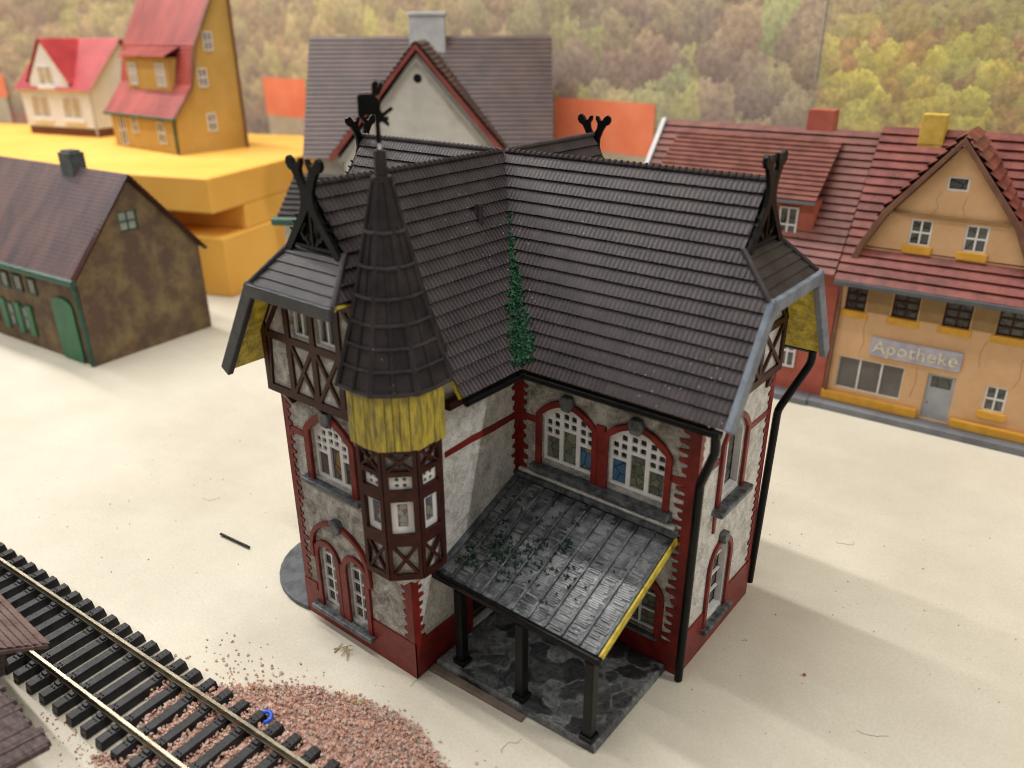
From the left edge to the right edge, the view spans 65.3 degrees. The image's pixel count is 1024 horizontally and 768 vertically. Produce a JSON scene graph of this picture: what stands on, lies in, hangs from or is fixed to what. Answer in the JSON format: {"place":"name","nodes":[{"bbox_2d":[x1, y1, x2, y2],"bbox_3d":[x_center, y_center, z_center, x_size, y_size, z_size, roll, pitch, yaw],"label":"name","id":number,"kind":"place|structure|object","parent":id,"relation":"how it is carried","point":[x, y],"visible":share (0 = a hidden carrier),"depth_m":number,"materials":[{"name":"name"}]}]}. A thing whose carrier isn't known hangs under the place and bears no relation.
{"place":"outdoors","nodes":[
{"label":"outdoors","id":0,"kind":"place"},
{"bbox_2d":[0,684,51,767],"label":"goods shed","id":1,"kind":"structure","parent":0,"point":[22,741],"depth_m":22.86,"materials":[{"name":"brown wood"}]},
{"bbox_2d":[13,38,122,136],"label":"white house","id":2,"kind":"structure","parent":0,"point":[66,86],"depth_m":89.74,"materials":[{"name":"plastic"}]},
{"bbox_2d":[30,96,54,121],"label":"window","id":3,"kind":"structure","parent":2,"relation":"in","point":[41,106],"depth_m":91.50,"materials":[{"name":"white plastic"}]},
{"bbox_2d":[36,66,55,89],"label":"window","id":4,"kind":"structure","parent":2,"relation":"in","point":[45,76],"depth_m":89.25,"materials":[{"name":"white plastic"}]},
{"bbox_2d":[61,97,85,123],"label":"window","id":5,"kind":"structure","parent":2,"relation":"in","point":[72,107],"depth_m":89.66,"materials":[{"name":"white plastic"}]},
{"bbox_2d":[103,0,248,154],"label":"tall yellow house","id":6,"kind":"structure","parent":0,"point":[178,90],"depth_m":77.84,"materials":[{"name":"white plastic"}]},
{"bbox_2d":[117,116,129,144],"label":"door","id":7,"kind":"structure","parent":6,"relation":"in","point":[121,119],"depth_m":81.90,"materials":[{"name":"white plastic"}]},
{"bbox_2d":[127,62,138,84],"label":"window","id":8,"kind":"structure","parent":6,"relation":"in","point":[132,70],"depth_m":80.06,"materials":[{"name":"white plastic"}]},
{"bbox_2d":[130,117,139,132],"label":"window","id":9,"kind":"structure","parent":6,"relation":"in","point":[134,122],"depth_m":80.14,"materials":[{"name":"white plastic"}]},
{"bbox_2d":[154,63,166,86],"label":"window","id":10,"kind":"structure","parent":6,"relation":"in","point":[159,67],"depth_m":77.09,"materials":[{"name":"white plastic"}]},
{"bbox_2d":[156,122,167,143],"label":"window","id":11,"kind":"structure","parent":6,"relation":"in","point":[161,131],"depth_m":77.48,"materials":[{"name":"white plastic"}]},
{"bbox_2d":[196,68,208,86],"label":"window","id":12,"kind":"structure","parent":6,"relation":"in","point":[201,72],"depth_m":76.39,"materials":[{"name":"white plastic"}]},
{"bbox_2d":[201,31,213,50],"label":"window","id":13,"kind":"structure","parent":6,"relation":"in","point":[206,35],"depth_m":75.89,"materials":[{"name":"white plastic"}]},
{"bbox_2d":[206,113,217,131],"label":"window","id":14,"kind":"structure","parent":6,"relation":"in","point":[211,117],"depth_m":78.28,"materials":[{"name":"white plastic"}]},
{"bbox_2d":[271,174,345,242],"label":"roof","id":15,"kind":"structure","parent":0,"point":[289,210],"depth_m":52.82,"materials":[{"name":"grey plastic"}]},
{"bbox_2d":[303,12,552,173],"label":"gabled house","id":16,"kind":"structure","parent":0,"point":[439,84],"depth_m":67.66,"materials":[{"name":"white paint"}]},
{"bbox_2d":[0,293,1023,767],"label":"table top","id":17,"kind":"object","parent":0,"point":[890,659],"visible":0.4,"depth_m":33.82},
{"bbox_2d":[0,594,49,676],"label":"signal hut","id":18,"kind":"object","parent":17,"relation":"on","point":[19,632],"visible":1,"depth_m":26.49,"materials":[{"name":"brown wood"}]},
{"bbox_2d":[0,149,211,366],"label":"brown cottage","id":19,"kind":"structure","parent":17,"relation":"on","point":[99,267],"depth_m":56.34,"materials":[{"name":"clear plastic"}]},
{"bbox_2d":[0,270,10,287],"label":"window","id":20,"kind":"structure","parent":19,"relation":"in","point":[4,280],"depth_m":58.06,"materials":[{"name":"white glass"}]},
{"bbox_2d":[4,301,18,326],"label":"window","id":21,"kind":"structure","parent":19,"relation":"in","point":[9,306],"depth_m":59.29,"materials":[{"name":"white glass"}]},
{"bbox_2d":[11,274,23,291],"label":"window","id":22,"kind":"structure","parent":19,"relation":"in","point":[16,279],"depth_m":57.19,"materials":[{"name":"white glass"}]},
{"bbox_2d":[19,305,30,330],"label":"window","id":23,"kind":"structure","parent":19,"relation":"in","point":[22,309],"depth_m":58.41,"materials":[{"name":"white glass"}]},
{"bbox_2d":[24,277,37,295],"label":"window","id":24,"kind":"structure","parent":19,"relation":"in","point":[30,283],"depth_m":56.29,"materials":[{"name":"white glass"}]},
{"bbox_2d":[51,297,85,362],"bbox_3d":[-30.874,-3.828,55.529,2.500,4.500,0.150,14,28,30],"label":"door","id":25,"kind":"structure","parent":19,"relation":"in","point":[64,314],"depth_m":55.40,"materials":[{"name":"green plastic"}]},
{"bbox_2d":[117,209,138,232],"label":"window","id":26,"kind":"structure","parent":19,"relation":"in","point":[127,219],"depth_m":55.16,"materials":[{"name":"white plastic"}]},
{"bbox_2d":[182,220,285,296],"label":"foam board","id":27,"kind":"object","parent":17,"relation":"on","point":[233,260],"visible":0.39,"depth_m":69.78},
{"bbox_2d":[169,191,286,228],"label":"foam board","id":28,"kind":"object","parent":27,"relation":"on","point":[254,213],"visible":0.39,"depth_m":71.56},
{"bbox_2d":[0,123,315,213],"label":"foam board","id":29,"kind":"object","parent":28,"relation":"on","point":[213,182],"visible":0.48,"depth_m":73.09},
{"bbox_2d":[220,533,249,547],"bbox_3d":[-12.611,7.117,36.326,1.950,0.120,0.120,14,28,30],"label":"rod offcut","id":30,"kind":"object","parent":17,"relation":"on","point":[235,540],"visible":1,"depth_m":36.25,"materials":[{"name":"black plastic"}]},
{"bbox_2d":[5,634,496,767],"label":"ballast gravel","id":31,"kind":"structure","parent":17,"relation":"on","point":[348,734],"depth_m":26.45,"materials":[{"name":"brown gravel"}]},
{"bbox_2d":[0,542,341,767],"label":"railway track","id":32,"kind":"structure","parent":31,"relation":"on","point":[23,581],"depth_m":28.00,"materials":[{"name":"plastic"}]},
{"bbox_2d":[262,709,273,724],"bbox_3d":[-8.160,11.125,26.734,0.358,0.290,0.484,-9,25,-19],"label":"blue clip","id":33,"kind":"object","parent":31,"relation":"on","point":[270,714],"visible":1,"depth_m":26.69,"materials":[{"name":"plastic"}]},
{"bbox_2d":[334,643,352,658],"bbox_3d":[-6.256,9.941,29.893,0.881,0.236,0.571,18,30,35],"label":"dry twig","id":34,"kind":"object","parent":17,"relation":"on","point":[344,649],"visible":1,"depth_m":29.97,"materials":[{"name":"wood"}]},
{"bbox_2d":[221,80,829,753],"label":"station house","id":35,"kind":"structure","parent":17,"relation":"on","point":[525,392],"depth_m":26.58,"materials":[{"name":"plastic"}]},
{"bbox_2d":[293,311,308,338],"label":"window","id":36,"kind":"structure","parent":35,"relation":"in","point":[300,323],"depth_m":25.76,"materials":[{"name":"white plastic"}]},
{"bbox_2d":[318,319,334,347],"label":"window","id":37,"kind":"structure","parent":35,"relation":"in","point":[326,335],"depth_m":25.03,"materials":[{"name":"white plastic"}]},
{"bbox_2d":[314,539,344,617],"bbox_3d":[-6.837,7.271,30.402,1.436,3.256,0.400,18,30,35],"label":"window","id":38,"kind":"structure","parent":35,"relation":"in","point":[330,556],"depth_m":30.45,"materials":[{"name":"white plastic"}]},
{"bbox_2d":[300,412,360,508],"bbox_3d":[-6.245,2.359,27.571,3.128,3.270,0.650,18,30,35],"label":"window","id":39,"kind":"structure","parent":35,"relation":"in","point":[336,453],"depth_m":27.76,"materials":[{"name":"white plastic"}]},
{"bbox_2d":[309,518,375,643],"bbox_3d":[-6.340,6.976,29.680,3.489,4.660,0.620,18,30,35],"label":"window","id":40,"kind":"structure","parent":35,"relation":"in","point":[362,581],"depth_m":29.56,"materials":[{"name":"white plastic"}]},
{"bbox_2d":[467,597,481,630],"bbox_3d":[-1.033,7.302,31.010,0.700,3.500,2.850,18,30,35],"label":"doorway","id":41,"kind":"structure","parent":35,"relation":"in","point":[472,605],"depth_m":30.38,"materials":[{"name":"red plastic"}]},
{"bbox_2d":[535,395,597,484],"bbox_3d":[1.993,1.782,28.420,2.665,3.070,0.590,18,30,35],"label":"window","id":42,"kind":"structure","parent":35,"relation":"in","point":[570,436],"depth_m":28.60,"materials":[{"name":"white plastic"}]},
{"bbox_2d":[529,417,673,522],"bbox_3d":[3.064,2.285,27.624,5.781,3.310,0.710,18,30,35],"label":"window","id":43,"kind":"structure","parent":35,"relation":"in","point":[640,462],"depth_m":27.10,"materials":[{"name":"white plastic"}]},
{"bbox_2d":[625,580,664,640],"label":"window","id":44,"kind":"structure","parent":35,"relation":"in","point":[649,612],"depth_m":28.81,"materials":[{"name":"white plastic"}]},
{"bbox_2d":[700,529,732,636],"bbox_3d":[7.593,7.060,29.629,0.660,4.040,2.329,18,30,35],"label":"window","id":45,"kind":"structure","parent":35,"relation":"in","point":[716,567],"depth_m":30.06,"materials":[{"name":"white plastic"}]},
{"bbox_2d":[711,411,752,519],"bbox_3d":[7.662,2.537,27.627,0.780,3.531,2.600,18,30,35],"label":"window","id":46,"kind":"structure","parent":35,"relation":"in","point":[731,450],"depth_m":28.11,"materials":[{"name":"white plastic"}]},
{"bbox_2d":[46,409,1016,758],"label":"dust crumbs","id":47,"kind":"object","parent":17,"relation":"on","point":[260,647],"visible":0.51,"depth_m":35.18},
{"bbox_2d":[202,498,878,750],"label":"lint fibres","id":48,"kind":"object","parent":17,"relation":"on","point":[519,740],"visible":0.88,"depth_m":26.34,"materials":[{"name":"grey fabric"}]},
{"bbox_2d":[773,385,810,405],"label":"pavement slab","id":49,"kind":"structure","parent":17,"relation":"on","point":[800,397],"depth_m":49.80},
{"bbox_2d":[645,108,880,394],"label":"red row house","id":50,"kind":"structure","parent":49,"relation":"on","point":[824,174],"depth_m":48.34,"materials":[{"name":"plastic"}]},
{"bbox_2d":[782,347,795,367],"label":"window","id":51,"kind":"structure","parent":50,"relation":"in","point":[789,354],"depth_m":49.82,"materials":[{"name":"white plastic"}]},
{"bbox_2d":[779,206,798,232],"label":"window","id":52,"kind":"structure","parent":50,"relation":"in","point":[788,216],"depth_m":47.61,"materials":[{"name":"white plastic"}]},
{"bbox_2d":[806,394,1023,456],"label":"pavement slab","id":53,"kind":"structure","parent":17,"relation":"on","point":[943,431],"depth_m":46.05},
{"bbox_2d":[0,0,1023,163],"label":"backdrop","id":54,"kind":"structure","parent":0,"point":[636,71],"depth_m":63.39,"materials":[{"name":"paper"}]},
{"bbox_2d":[820,113,1023,443],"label":"pharmacy house","id":55,"kind":"structure","parent":0,"point":[929,316],"depth_m":44.18,"materials":[{"name":"paint"}]},
{"bbox_2d":[840,287,868,319],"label":"window","id":56,"kind":"structure","parent":55,"relation":"in","point":[856,299],"depth_m":46.64,"materials":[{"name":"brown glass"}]},
{"bbox_2d":[835,355,904,398],"bbox_3d":[21.322,-0.439,47.676,3.750,2.100,0.115,16,28,31],"label":"window","id":57,"kind":"structure","parent":55,"relation":"in","point":[876,378],"depth_m":47.65,"materials":[{"name":"white plastic"}]},
{"bbox_2d":[886,294,920,328],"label":"window","id":58,"kind":"structure","parent":55,"relation":"in","point":[905,309],"depth_m":45.25,"materials":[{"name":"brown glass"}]},
{"bbox_2d":[901,219,933,255],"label":"window","id":59,"kind":"structure","parent":55,"relation":"in","point":[920,232],"depth_m":43.77,"materials":[{"name":"white plastic"}]},
{"bbox_2d":[919,373,956,421],"bbox_3d":[24.346,0.834,45.711,1.450,2.850,0.500,16,28,31],"label":"door","id":60,"kind":"structure","parent":55,"relation":"in","point":[939,390],"depth_m":45.80,"materials":[{"name":"grey plastic"}]},
{"bbox_2d":[936,302,973,337],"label":"window","id":61,"kind":"structure","parent":55,"relation":"in","point":[957,318],"depth_m":43.88,"materials":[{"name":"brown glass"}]},
{"bbox_2d":[946,176,970,191],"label":"window","id":62,"kind":"structure","parent":55,"relation":"in","point":[961,184],"depth_m":41.93,"materials":[{"name":"white plastic"}]},
{"bbox_2d":[955,225,990,262],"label":"window","id":63,"kind":"structure","parent":55,"relation":"in","point":[976,237],"depth_m":42.36,"materials":[{"name":"white plastic"}]},
{"bbox_2d":[975,385,1008,422],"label":"window","id":64,"kind":"structure","parent":55,"relation":"in","point":[994,400],"depth_m":44.16,"materials":[{"name":"white plastic"}]},
{"bbox_2d":[989,311,1023,347],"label":"window","id":65,"kind":"structure","parent":55,"relation":"in","point":[1010,328],"depth_m":42.56,"materials":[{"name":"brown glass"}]}
]}

